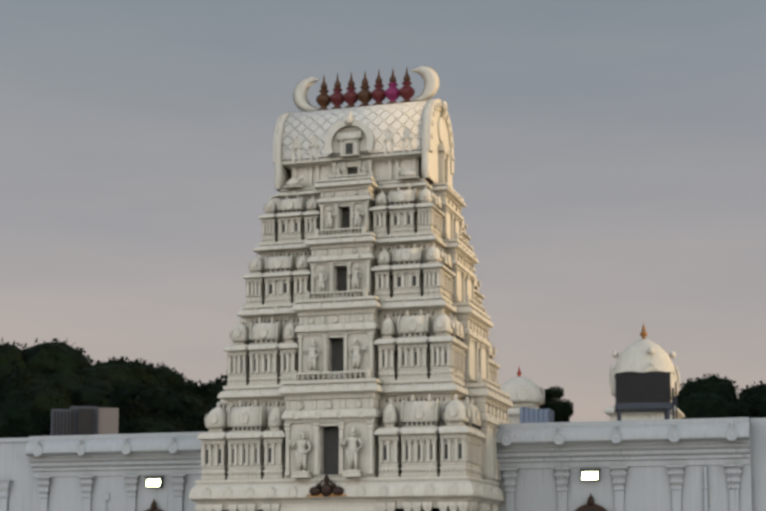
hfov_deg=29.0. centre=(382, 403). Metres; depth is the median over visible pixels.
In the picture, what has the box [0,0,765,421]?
sky
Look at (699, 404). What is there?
tree
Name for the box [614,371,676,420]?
water tank
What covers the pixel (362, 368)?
gopuram
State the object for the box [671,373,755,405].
tree
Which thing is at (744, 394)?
tree
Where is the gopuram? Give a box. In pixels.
[189,66,512,510]
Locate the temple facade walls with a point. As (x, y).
(708, 464)
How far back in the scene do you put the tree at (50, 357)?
69.62 m
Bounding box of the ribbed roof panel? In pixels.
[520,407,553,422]
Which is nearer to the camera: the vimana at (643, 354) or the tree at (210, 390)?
the vimana at (643, 354)
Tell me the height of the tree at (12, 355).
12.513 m
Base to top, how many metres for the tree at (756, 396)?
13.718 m
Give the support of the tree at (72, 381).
on the ground surface
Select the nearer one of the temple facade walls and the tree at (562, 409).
the temple facade walls
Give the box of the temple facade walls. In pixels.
[0,417,765,510]
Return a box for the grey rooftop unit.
[50,406,118,435]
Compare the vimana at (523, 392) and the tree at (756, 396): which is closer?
the vimana at (523, 392)
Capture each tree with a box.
[0,338,32,378]
[0,356,225,423]
[0,371,131,437]
[17,337,147,375]
[37,367,124,404]
[69,380,208,433]
[156,366,227,403]
[539,386,573,421]
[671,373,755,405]
[677,387,765,418]
[733,383,765,417]
[736,380,765,400]
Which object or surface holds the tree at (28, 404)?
on the ground surface
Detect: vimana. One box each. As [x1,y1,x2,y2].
[501,367,544,422]
[604,322,684,420]
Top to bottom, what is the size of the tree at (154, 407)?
9.978 m
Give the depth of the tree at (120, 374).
66.38 m
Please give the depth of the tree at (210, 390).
69.56 m

